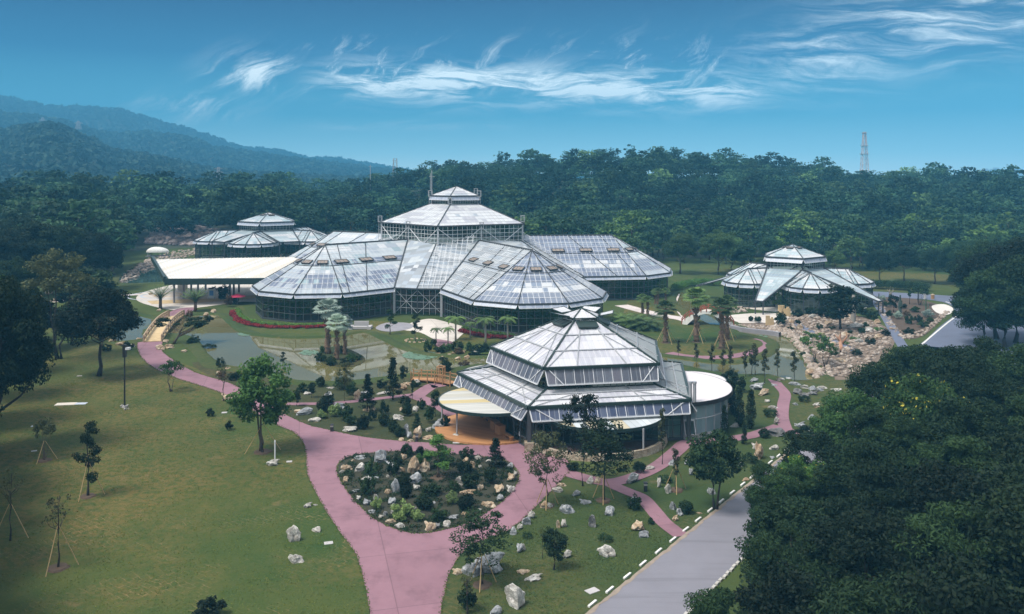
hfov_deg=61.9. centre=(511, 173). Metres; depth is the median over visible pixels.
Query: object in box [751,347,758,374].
sapling
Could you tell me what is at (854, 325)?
rock
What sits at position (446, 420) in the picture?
bush
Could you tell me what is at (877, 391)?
tree
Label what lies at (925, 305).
cactus
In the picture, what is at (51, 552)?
support pole
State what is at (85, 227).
tree
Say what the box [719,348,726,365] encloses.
sapling
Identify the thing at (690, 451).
tree
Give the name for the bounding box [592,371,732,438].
annex
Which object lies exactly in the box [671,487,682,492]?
soil
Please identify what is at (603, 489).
support pole
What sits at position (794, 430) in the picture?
bush
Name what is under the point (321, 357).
bush
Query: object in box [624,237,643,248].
forest tree
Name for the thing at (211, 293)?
notice board
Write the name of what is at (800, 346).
rubble
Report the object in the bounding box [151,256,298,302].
entrance canopy
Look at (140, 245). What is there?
forest floor
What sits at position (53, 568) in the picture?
soil
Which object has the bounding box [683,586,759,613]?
tree
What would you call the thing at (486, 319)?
palm tree
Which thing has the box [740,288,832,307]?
indoor plants
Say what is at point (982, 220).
forest tree
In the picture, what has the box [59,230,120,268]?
tree
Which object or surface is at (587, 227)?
forest tree
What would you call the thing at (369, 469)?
bush
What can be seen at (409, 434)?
rock
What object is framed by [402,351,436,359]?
lily pads
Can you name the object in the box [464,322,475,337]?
palm tree
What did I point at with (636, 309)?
path
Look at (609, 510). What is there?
rock
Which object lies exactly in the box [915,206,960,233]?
forest tree
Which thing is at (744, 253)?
forest tree
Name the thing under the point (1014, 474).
tree
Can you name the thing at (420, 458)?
tree
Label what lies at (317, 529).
rock
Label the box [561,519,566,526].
rock
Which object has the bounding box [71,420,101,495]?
tree
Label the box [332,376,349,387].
bush
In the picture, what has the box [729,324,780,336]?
pond wall
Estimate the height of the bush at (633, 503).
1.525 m
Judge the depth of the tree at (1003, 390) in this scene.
82.60 m
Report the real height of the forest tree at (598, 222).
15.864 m
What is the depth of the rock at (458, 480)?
87.33 m
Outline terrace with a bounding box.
[435,414,544,444]
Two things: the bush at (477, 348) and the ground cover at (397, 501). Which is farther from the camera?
the bush at (477, 348)
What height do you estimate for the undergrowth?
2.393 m
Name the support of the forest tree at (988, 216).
on the forest floor
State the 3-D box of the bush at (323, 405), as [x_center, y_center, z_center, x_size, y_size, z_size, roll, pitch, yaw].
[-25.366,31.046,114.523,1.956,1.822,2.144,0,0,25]
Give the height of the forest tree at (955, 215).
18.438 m
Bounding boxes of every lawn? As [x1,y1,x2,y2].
[0,328,369,613]
[192,354,543,444]
[208,303,516,354]
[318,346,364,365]
[441,379,849,613]
[624,299,762,360]
[666,269,959,291]
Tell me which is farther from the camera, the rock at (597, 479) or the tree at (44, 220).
the tree at (44, 220)
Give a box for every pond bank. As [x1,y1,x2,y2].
[80,312,157,344]
[109,255,228,284]
[142,312,487,385]
[661,324,835,384]
[666,290,747,331]
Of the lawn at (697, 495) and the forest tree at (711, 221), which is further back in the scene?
the forest tree at (711, 221)
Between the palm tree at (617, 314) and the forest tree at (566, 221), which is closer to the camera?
the palm tree at (617, 314)
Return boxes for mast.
[429,170,434,228]
[860,132,868,170]
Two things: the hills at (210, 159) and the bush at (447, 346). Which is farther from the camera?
the hills at (210, 159)
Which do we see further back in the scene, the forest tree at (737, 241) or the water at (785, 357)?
the forest tree at (737, 241)
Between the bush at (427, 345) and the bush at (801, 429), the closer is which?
the bush at (801, 429)
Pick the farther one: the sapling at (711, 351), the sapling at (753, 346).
the sapling at (711, 351)
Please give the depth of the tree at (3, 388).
96.45 m
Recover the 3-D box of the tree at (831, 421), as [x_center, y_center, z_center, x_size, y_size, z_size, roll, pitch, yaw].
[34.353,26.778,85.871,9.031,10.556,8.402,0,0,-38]
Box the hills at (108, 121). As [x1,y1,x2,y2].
[7,109,214,145]
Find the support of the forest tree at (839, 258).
on the lawn at (942, 283)
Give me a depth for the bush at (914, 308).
197.04 m
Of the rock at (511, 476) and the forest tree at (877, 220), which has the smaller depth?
the rock at (511, 476)
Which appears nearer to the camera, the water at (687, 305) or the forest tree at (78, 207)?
the water at (687, 305)
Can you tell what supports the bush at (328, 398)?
on the lawn at (375, 428)
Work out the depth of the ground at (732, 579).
214.81 m
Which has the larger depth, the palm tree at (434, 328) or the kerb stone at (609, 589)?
the palm tree at (434, 328)
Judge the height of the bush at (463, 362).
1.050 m
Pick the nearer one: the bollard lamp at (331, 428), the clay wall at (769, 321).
the bollard lamp at (331, 428)
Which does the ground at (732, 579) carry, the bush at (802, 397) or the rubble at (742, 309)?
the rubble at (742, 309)
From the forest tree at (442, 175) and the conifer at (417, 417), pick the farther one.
the forest tree at (442, 175)
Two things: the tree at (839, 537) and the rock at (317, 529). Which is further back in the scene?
the rock at (317, 529)
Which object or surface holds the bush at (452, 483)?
on the planting bed at (454, 509)
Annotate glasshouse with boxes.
[193,212,326,257]
[250,173,672,333]
[453,306,696,451]
[696,244,883,314]
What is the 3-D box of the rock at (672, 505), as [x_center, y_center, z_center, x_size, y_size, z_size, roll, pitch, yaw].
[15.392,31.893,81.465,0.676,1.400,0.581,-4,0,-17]
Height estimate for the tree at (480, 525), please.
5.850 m
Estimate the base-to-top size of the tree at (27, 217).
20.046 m
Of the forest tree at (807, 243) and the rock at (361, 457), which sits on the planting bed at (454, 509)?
the rock at (361, 457)
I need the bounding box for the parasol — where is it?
[230,294,245,297]
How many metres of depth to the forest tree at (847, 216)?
321.70 m
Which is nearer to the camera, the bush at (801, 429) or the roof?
the bush at (801, 429)
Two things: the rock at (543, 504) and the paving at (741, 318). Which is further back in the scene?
the paving at (741, 318)
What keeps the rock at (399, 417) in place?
on the lawn at (375, 428)
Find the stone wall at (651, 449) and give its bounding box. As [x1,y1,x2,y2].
[521,433,667,461]
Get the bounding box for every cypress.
[720,404,728,432]
[728,380,735,414]
[733,386,744,426]
[741,422,747,443]
[745,389,756,428]
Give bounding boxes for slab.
[54,402,76,405]
[584,587,599,593]
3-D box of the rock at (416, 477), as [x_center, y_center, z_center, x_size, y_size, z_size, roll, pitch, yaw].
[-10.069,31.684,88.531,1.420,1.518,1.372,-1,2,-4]
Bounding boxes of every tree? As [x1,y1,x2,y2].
[0,205,18,216]
[0,208,36,225]
[0,213,41,277]
[0,228,16,259]
[0,229,35,272]
[0,256,44,296]
[0,274,27,315]
[0,274,58,433]
[0,360,7,396]
[0,467,25,540]
[3,198,36,209]
[4,220,72,264]
[9,199,45,213]
[10,196,54,210]
[12,213,72,266]
[21,247,99,358]
[28,298,57,336]
[29,198,95,228]
[29,203,57,218]
[31,224,95,287]
[32,416,56,459]
[37,217,65,226]
[41,494,70,566]
[49,285,145,375]
[50,266,101,302]
[52,304,84,344]
[53,199,114,236]
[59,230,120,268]
[69,270,119,316]
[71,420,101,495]
[72,220,97,268]
[82,190,131,214]
[82,213,104,268]
[90,218,138,274]
[92,239,125,273]
[95,204,145,267]
[101,225,128,269]
[103,226,126,270]
[111,226,136,244]
[144,281,175,308]
[154,316,213,343]
[158,359,184,391]
[180,287,207,311]
[215,363,230,400]
[224,352,296,451]
[248,195,301,247]
[271,205,309,246]
[280,352,286,361]
[293,390,300,405]
[296,209,328,231]
[306,382,316,397]
[310,204,342,233]
[314,298,341,353]
[326,313,347,359]
[334,212,368,231]
[335,362,355,400]
[339,314,353,354]
[380,214,404,232]
[385,309,397,333]
[399,225,426,233]
[399,365,408,379]
[410,313,422,340]
[411,379,414,399]
[416,448,433,463]
[423,433,453,477]
[428,228,461,233]
[430,327,441,339]
[430,390,439,416]
[434,168,454,189]
[436,226,475,233]
[441,326,454,343]
[444,316,466,339]
[448,506,512,583]
[456,160,473,177]
[461,572,474,613]
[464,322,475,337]
[473,316,496,342]
[485,438,505,466]
[492,225,510,234]
[497,205,517,215]
[498,315,517,337]
[500,209,522,219]
[503,159,518,172]
[505,216,541,235]
[515,223,542,234]
[522,430,571,502]
[523,211,541,226]
[525,213,566,232]
[531,210,561,234]
[538,525,545,558]
[540,526,568,569]
[541,217,589,234]
[549,199,584,215]
[556,215,591,231]
[556,394,607,485]
[560,217,594,234]
[571,204,603,217]
[575,418,633,499]
[579,214,614,229]
[580,221,613,234]
[582,219,612,233]
[596,222,632,244]
[599,209,618,221]
[610,312,635,323]
[613,209,653,237]
[613,313,645,328]
[616,215,628,231]
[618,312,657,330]
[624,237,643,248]
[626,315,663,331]
[627,226,647,246]
[627,236,653,252]
[632,208,648,251]
[632,210,672,255]
[635,293,645,316]
[638,231,661,250]
[641,295,653,315]
[645,224,673,256]
[645,226,675,260]
[651,203,689,249]
[651,288,659,304]
[652,288,663,307]
[653,300,678,342]
[658,408,665,463]
[660,287,670,299]
[661,232,698,273]
[665,214,684,229]
[665,225,695,256]
[667,229,697,261]
[671,448,680,488]
[682,287,710,341]
[683,428,747,509]
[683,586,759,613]
[687,448,711,468]
[689,215,727,259]
[690,209,739,255]
[692,225,714,257]
[698,229,738,274]
[708,297,736,348]
[717,294,739,338]
[718,237,746,270]
[730,217,770,261]
[731,233,758,265]
[731,241,757,265]
[732,559,878,613]
[733,495,833,579]
[736,222,755,260]
[737,519,847,611]
[740,230,763,257]
[741,463,772,514]
[748,463,825,541]
[752,221,790,244]
[756,236,783,262]
[759,216,789,235]
[763,236,787,245]
[765,206,784,228]
[768,207,779,231]
[769,454,829,516]
[772,220,812,241]
[776,429,841,488]
[778,219,820,244]
[779,207,805,225]
[780,239,808,249]
[786,162,802,175]
[787,236,812,247]
[794,211,826,243]
[799,332,828,362]
[801,502,953,613]
[802,216,818,236]
[803,571,963,613]
[806,237,830,265]
[809,387,881,448]
[810,224,845,245]
[810,242,832,265]
[812,435,923,529]
[813,221,848,245]
[814,218,849,259]
[814,341,838,366]
[815,219,830,254]
[816,284,862,328]
[821,457,944,584]
[824,249,846,266]
[832,213,860,255]
[833,235,866,269]
[835,236,867,268]
[839,214,874,257]
[839,217,871,260]
[843,217,881,262]
[844,359,912,406]
[846,405,932,455]
[851,248,873,268]
[857,235,894,270]
[862,228,894,249]
[862,249,895,280]
[867,214,887,250]
[869,372,973,448]
[871,499,1023,604]
[873,457,1022,586]
[875,227,899,246]
[876,218,925,265]
[876,373,969,457]
[878,344,946,390]
[888,294,898,311]
[889,246,920,280]
[890,215,919,231]
[890,550,1023,613]
[895,213,933,246]
[895,221,928,247]
[901,230,938,266]
[902,434,999,479]
[905,395,1022,471]
[906,220,943,245]
[907,282,912,303]
[908,344,1003,424]
[911,241,935,270]
[911,286,929,304]
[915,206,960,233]
[916,247,951,283]
[920,217,956,240]
[924,207,968,224]
[928,480,1023,600]
[935,224,965,242]
[936,239,971,282]
[938,237,953,245]
[943,259,963,287]
[949,246,1020,339]
[950,240,1003,290]
[951,285,1010,339]
[951,426,1023,484]
[952,335,1023,381]
[954,219,995,241]
[956,217,997,239]
[957,236,997,256]
[957,262,1023,349]
[959,173,972,185]
[959,368,1023,434]
[961,218,998,239]
[961,224,1008,241]
[962,459,1023,577]
[967,214,996,235]
[976,235,1023,256]
[979,253,1023,328]
[983,259,1018,342]
[983,342,1023,431]
[985,239,1023,267]
[995,229,1018,242]
[996,210,1016,231]
[999,214,1023,228]
[1000,221,1023,240]
[1005,392,1023,430]
[1007,209,1023,226]
[1008,222,1023,238]
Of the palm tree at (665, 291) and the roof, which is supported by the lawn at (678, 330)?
the palm tree at (665, 291)
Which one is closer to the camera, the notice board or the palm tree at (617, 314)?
the palm tree at (617, 314)
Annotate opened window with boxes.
[683,420,695,435]
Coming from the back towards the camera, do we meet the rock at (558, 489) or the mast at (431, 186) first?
the mast at (431, 186)
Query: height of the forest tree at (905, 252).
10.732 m
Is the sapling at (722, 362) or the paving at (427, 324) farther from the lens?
the paving at (427, 324)
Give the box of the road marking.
[922,302,960,344]
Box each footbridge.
[143,310,184,341]
[410,365,456,386]
[681,304,733,324]
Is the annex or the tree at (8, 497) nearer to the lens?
the tree at (8, 497)
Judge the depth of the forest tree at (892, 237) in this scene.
306.57 m
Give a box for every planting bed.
[337,451,518,532]
[534,424,657,452]
[874,296,944,338]
[932,304,952,314]
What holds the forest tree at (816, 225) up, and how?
on the ground at (732, 579)
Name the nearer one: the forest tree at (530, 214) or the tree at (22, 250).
the tree at (22, 250)
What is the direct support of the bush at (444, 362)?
on the lawn at (375, 428)
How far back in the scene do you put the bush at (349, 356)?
145.21 m
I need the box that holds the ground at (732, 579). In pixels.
[14,179,1004,613]
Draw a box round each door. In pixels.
[514,418,526,445]
[535,422,551,445]
[658,418,668,437]
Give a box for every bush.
[102,344,111,350]
[124,341,133,347]
[185,310,192,316]
[186,335,200,343]
[191,595,227,613]
[202,343,216,347]
[205,408,214,415]
[215,370,226,378]
[216,357,225,365]
[217,285,229,299]
[224,294,232,305]
[225,420,233,429]
[227,372,235,380]
[234,371,241,378]
[296,382,307,391]
[314,351,326,361]
[315,376,325,385]
[316,398,330,411]
[316,409,327,416]
[321,391,334,403]
[325,355,336,364]
[328,403,339,414]
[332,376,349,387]
[337,402,352,419]
[339,357,352,362]
[344,381,358,393]
[344,414,356,425]
[345,352,357,360]
[355,414,369,428]
[359,475,375,493]
[364,459,378,474]
[368,408,376,420]
[370,496,381,507]
[377,379,386,387]
[377,413,390,424]
[379,399,388,413]
[385,458,399,473]
[388,418,399,431]
[391,498,415,519]
[393,426,405,435]
[393,456,401,463]
[396,471,411,487]
[398,394,410,403]
[400,442,412,454]
[400,485,412,497]
[401,401,411,414]
[408,508,424,520]
[411,379,420,386]
[413,492,433,508]
[415,446,423,454]
[417,398,425,409]
[421,482,441,496]
[423,339,432,351]
[423,406,434,420]
[430,505,447,521]
[433,344,445,352]
[433,453,454,462]
[440,359,450,371]
[440,415,450,425]
[442,343,450,349]
[446,490,458,503]
[449,340,463,350]
[449,481,459,489]
[454,347,462,353]
[455,459,473,472]
[455,581,477,609]
[457,491,474,510]
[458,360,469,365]
[458,446,474,458]
[460,471,479,487]
[465,341,474,349]
[468,349,479,354]
[475,343,485,351]
[481,343,489,350]
[483,467,496,481]
[522,531,532,537]
[566,461,579,469]
[597,532,612,540]
[626,493,641,509]
[633,461,647,471]
[648,517,654,523]
[658,474,673,481]
[678,500,693,513]
[721,367,738,382]
[729,374,745,390]
[741,452,757,461]
[754,316,761,322]
[758,427,769,436]
[762,408,777,415]
[774,311,786,323]
[787,429,796,437]
[791,308,803,316]
[795,425,813,435]
[798,395,809,401]
[804,305,817,313]
[817,304,828,316]
[824,309,837,317]
[850,348,862,355]
[856,304,868,315]
[858,327,865,332]
[864,337,875,343]
[865,308,879,318]
[880,328,890,335]
[885,310,892,315]
[893,310,902,317]
[902,327,914,333]
[904,314,914,323]
[909,306,920,311]
[914,314,922,321]
[917,319,929,327]
[922,309,934,315]
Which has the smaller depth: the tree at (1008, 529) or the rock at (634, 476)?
the tree at (1008, 529)
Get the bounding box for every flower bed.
[229,309,330,328]
[458,328,511,338]
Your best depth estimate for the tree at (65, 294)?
195.59 m
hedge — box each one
[234,307,323,325]
[461,326,514,335]
[669,278,721,289]
[871,279,932,288]
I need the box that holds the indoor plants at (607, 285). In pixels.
[265,277,660,327]
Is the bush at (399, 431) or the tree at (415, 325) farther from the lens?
the tree at (415, 325)
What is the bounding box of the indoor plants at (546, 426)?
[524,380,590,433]
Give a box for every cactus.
[898,295,901,313]
[923,298,928,309]
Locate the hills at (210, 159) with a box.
[0,116,324,171]
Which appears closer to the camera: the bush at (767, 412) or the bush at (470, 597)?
the bush at (470, 597)
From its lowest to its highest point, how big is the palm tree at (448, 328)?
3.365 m
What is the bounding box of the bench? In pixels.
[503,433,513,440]
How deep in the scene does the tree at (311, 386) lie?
121.89 m
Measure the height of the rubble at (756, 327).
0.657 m
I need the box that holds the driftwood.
[835,329,846,354]
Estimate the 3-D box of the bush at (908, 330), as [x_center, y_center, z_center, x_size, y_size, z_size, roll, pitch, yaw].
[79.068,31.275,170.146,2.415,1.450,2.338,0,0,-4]
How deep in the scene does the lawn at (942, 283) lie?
266.01 m
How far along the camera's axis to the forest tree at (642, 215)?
339.15 m
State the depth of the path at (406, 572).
79.10 m
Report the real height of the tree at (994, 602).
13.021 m
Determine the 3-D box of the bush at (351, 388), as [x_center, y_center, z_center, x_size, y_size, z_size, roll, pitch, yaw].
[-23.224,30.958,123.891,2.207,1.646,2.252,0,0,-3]
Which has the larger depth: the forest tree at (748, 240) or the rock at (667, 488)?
the forest tree at (748, 240)
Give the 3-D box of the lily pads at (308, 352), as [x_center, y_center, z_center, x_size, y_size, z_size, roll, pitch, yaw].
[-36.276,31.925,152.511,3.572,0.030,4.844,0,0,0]
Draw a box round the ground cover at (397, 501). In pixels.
[337,450,520,532]
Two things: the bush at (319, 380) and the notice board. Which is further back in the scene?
the notice board
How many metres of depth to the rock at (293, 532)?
74.33 m
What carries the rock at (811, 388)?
on the lawn at (697, 495)
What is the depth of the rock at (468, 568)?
67.84 m
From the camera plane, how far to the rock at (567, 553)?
71.04 m
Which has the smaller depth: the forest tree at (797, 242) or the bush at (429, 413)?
the bush at (429, 413)
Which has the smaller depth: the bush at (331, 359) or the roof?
the roof
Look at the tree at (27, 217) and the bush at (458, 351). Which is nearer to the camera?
the bush at (458, 351)
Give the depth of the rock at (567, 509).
80.42 m
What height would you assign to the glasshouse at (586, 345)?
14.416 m
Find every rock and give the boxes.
[155,344,164,349]
[164,344,174,348]
[221,393,234,399]
[266,459,279,465]
[286,525,300,541]
[288,554,303,563]
[296,407,312,414]
[303,502,311,507]
[308,417,320,421]
[311,526,320,532]
[341,465,352,470]
[342,426,357,431]
[353,389,360,399]
[354,455,365,459]
[355,462,364,471]
[363,498,371,504]
[374,450,386,462]
[385,519,395,522]
[388,497,395,503]
[391,478,399,492]
[393,414,403,420]
[394,522,404,527]
[396,383,407,389]
[404,423,408,434]
[407,431,411,437]
[408,455,419,472]
[410,472,421,482]
[412,426,421,438]
[418,458,429,471]
[422,435,432,439]
[424,521,435,531]
[432,418,444,428]
[442,520,450,526]
[446,514,457,518]
[452,568,461,574]
[455,476,463,485]
[459,489,475,493]
[461,563,481,576]
[475,552,504,572]
[476,484,483,490]
[481,501,495,507]
[490,605,501,613]
[494,484,503,492]
[497,494,503,500]
[505,583,524,609]
[506,485,514,492]
[508,472,514,480]
[510,526,516,534]
[516,543,522,552]
[516,569,529,574]
[522,517,530,524]
[524,573,542,581]
[527,511,535,517]
[540,501,547,507]
[551,487,562,492]
[559,504,574,513]
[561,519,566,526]
[563,550,571,558]
[572,490,580,495]
[579,499,590,504]
[586,476,593,483]
[588,515,595,527]
[594,477,600,482]
[597,544,615,557]
[604,506,614,515]
[626,472,638,483]
[631,520,644,530]
[639,530,648,537]
[657,478,660,487]
[664,484,671,493]
[669,501,676,509]
[676,508,682,515]
[707,487,715,494]
[750,383,764,389]
[754,441,762,459]
[758,388,768,395]
[768,427,785,436]
[769,444,778,449]
[788,382,800,385]
[793,388,801,393]
[797,421,804,426]
[799,393,810,396]
[805,368,814,374]
[807,391,818,394]
[808,386,816,390]
[835,358,846,361]
[848,322,863,328]
[865,327,872,331]
[874,334,883,338]
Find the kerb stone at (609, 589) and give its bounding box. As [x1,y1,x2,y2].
[605,586,613,593]
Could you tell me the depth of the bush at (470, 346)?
154.41 m
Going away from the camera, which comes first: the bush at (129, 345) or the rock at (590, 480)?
the rock at (590, 480)
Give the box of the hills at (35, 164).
[5,132,174,178]
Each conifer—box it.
[358,374,376,410]
[384,357,402,399]
[411,413,422,429]
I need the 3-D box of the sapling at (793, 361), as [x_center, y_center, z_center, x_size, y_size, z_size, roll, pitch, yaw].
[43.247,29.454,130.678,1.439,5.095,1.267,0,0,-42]
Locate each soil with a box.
[38,458,52,462]
[46,562,69,572]
[80,493,96,499]
[254,448,272,454]
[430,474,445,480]
[473,580,491,589]
[596,497,610,503]
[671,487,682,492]
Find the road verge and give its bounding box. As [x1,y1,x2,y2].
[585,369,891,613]
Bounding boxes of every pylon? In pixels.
[75,121,81,129]
[392,158,396,176]
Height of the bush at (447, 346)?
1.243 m
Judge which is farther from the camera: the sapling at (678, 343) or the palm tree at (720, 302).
the palm tree at (720, 302)
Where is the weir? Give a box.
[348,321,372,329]
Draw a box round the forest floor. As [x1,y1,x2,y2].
[123,178,939,263]
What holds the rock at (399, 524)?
on the planting bed at (454, 509)
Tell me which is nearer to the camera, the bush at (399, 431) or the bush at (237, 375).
the bush at (399, 431)
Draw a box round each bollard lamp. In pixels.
[330,424,333,431]
[643,481,647,491]
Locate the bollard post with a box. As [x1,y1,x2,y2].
[274,440,275,458]
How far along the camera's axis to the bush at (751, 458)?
94.26 m
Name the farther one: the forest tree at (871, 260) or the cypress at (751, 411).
the forest tree at (871, 260)
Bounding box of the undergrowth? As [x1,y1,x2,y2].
[728,527,1016,612]
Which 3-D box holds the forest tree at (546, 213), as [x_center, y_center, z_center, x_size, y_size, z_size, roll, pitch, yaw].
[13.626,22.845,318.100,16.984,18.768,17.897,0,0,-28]
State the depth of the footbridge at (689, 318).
180.30 m
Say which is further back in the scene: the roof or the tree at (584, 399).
the roof
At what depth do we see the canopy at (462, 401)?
104.08 m
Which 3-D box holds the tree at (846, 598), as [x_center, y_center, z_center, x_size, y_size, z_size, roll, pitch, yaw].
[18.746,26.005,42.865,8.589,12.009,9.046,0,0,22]
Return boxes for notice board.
[208,289,215,298]
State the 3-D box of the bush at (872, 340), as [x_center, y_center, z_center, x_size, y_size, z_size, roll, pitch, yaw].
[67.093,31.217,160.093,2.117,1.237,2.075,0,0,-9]
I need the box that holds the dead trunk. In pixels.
[851,295,855,322]
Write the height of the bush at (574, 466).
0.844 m
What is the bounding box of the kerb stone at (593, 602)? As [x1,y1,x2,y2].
[588,599,596,607]
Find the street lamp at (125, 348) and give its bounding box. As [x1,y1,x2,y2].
[121,344,130,407]
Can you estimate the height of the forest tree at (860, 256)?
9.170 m
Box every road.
[591,347,941,613]
[873,292,1023,382]
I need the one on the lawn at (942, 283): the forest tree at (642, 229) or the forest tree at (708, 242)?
the forest tree at (708, 242)
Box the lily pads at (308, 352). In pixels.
[299,350,318,354]
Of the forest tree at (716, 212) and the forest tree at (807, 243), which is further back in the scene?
the forest tree at (716, 212)
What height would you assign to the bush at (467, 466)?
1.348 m
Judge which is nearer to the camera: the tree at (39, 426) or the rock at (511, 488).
the rock at (511, 488)
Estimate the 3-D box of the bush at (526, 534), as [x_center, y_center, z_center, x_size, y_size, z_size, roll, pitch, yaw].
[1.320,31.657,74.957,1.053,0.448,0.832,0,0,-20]
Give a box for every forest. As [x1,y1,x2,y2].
[0,95,597,178]
[0,109,415,175]
[0,120,458,214]
[0,144,1023,234]
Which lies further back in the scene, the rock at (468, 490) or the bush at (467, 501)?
the rock at (468, 490)
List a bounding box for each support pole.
[11,504,28,537]
[45,527,57,576]
[59,526,78,564]
[479,553,481,592]
[603,475,603,504]
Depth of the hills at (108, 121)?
3104.00 m
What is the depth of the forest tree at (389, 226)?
360.66 m
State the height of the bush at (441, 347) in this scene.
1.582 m
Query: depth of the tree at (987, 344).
102.66 m
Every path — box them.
[137,341,569,613]
[170,307,193,315]
[286,393,411,404]
[409,383,445,395]
[409,394,455,415]
[432,339,451,346]
[554,424,785,484]
[605,485,688,536]
[615,305,683,321]
[665,338,766,358]
[768,379,791,427]
[782,425,802,435]
[793,319,850,350]
[873,300,906,346]
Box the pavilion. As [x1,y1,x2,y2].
[145,247,168,256]
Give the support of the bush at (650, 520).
on the lawn at (697, 495)
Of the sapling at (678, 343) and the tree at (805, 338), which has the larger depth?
the sapling at (678, 343)
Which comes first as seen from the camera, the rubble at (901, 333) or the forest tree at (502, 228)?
the rubble at (901, 333)
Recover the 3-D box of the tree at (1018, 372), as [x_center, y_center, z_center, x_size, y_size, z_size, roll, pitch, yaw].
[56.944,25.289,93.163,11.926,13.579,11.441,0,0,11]
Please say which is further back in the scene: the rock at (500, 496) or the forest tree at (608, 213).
the forest tree at (608, 213)
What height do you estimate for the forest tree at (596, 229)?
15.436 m
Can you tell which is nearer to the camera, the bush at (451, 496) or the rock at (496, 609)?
the rock at (496, 609)
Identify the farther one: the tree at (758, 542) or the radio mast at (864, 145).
the radio mast at (864, 145)
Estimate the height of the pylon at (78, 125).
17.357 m
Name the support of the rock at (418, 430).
on the lawn at (375, 428)
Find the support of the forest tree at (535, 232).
on the forest floor
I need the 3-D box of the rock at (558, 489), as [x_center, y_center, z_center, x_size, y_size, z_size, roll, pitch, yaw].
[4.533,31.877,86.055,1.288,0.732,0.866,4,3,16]
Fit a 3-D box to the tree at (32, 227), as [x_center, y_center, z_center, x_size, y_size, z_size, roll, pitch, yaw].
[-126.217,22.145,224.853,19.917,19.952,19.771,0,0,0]
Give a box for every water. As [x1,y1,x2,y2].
[86,313,153,340]
[119,258,182,282]
[168,315,486,380]
[662,332,813,379]
[676,292,719,324]
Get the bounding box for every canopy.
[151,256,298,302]
[438,387,526,434]
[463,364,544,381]
[550,416,664,448]
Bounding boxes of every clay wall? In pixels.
[766,315,773,324]
[778,305,790,315]
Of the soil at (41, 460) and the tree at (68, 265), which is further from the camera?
the tree at (68, 265)
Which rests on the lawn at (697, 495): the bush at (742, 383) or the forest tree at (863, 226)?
the bush at (742, 383)
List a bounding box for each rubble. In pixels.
[119,248,205,282]
[143,225,220,245]
[718,301,750,312]
[734,324,769,328]
[767,324,825,378]
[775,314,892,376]
[874,302,911,338]
[906,310,949,337]
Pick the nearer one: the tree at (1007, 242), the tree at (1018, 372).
the tree at (1018, 372)
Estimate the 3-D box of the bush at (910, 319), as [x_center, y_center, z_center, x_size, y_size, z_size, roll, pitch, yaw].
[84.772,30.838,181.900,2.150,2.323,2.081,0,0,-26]
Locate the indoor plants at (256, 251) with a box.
[219,243,306,257]
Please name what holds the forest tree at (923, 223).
on the forest floor
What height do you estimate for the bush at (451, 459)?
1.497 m
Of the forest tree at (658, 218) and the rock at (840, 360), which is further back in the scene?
the forest tree at (658, 218)
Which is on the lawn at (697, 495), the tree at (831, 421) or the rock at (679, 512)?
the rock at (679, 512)
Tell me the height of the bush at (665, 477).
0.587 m
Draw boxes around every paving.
[136,284,271,309]
[140,291,186,298]
[148,295,255,303]
[376,322,412,331]
[406,319,462,341]
[728,313,788,322]
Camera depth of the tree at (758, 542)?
54.03 m
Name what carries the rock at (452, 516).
on the planting bed at (454, 509)
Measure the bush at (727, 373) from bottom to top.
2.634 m
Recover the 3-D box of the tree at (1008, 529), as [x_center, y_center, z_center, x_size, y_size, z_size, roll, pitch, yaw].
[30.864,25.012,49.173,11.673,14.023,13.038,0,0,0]
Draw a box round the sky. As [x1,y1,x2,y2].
[0,0,1023,177]
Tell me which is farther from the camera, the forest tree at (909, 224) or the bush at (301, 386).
the forest tree at (909, 224)
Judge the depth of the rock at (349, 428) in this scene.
106.01 m
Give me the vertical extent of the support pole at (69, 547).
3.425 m
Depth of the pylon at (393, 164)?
560.27 m
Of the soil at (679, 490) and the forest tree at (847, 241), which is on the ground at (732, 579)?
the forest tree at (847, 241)
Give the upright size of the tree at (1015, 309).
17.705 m
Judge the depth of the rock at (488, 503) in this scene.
81.81 m
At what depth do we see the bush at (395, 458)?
93.62 m
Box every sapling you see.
[676,340,680,356]
[693,344,699,366]
[707,343,714,370]
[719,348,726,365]
[727,345,733,372]
[740,350,747,376]
[748,343,755,373]
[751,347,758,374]
[761,349,769,382]
[774,348,779,375]
[789,351,798,380]

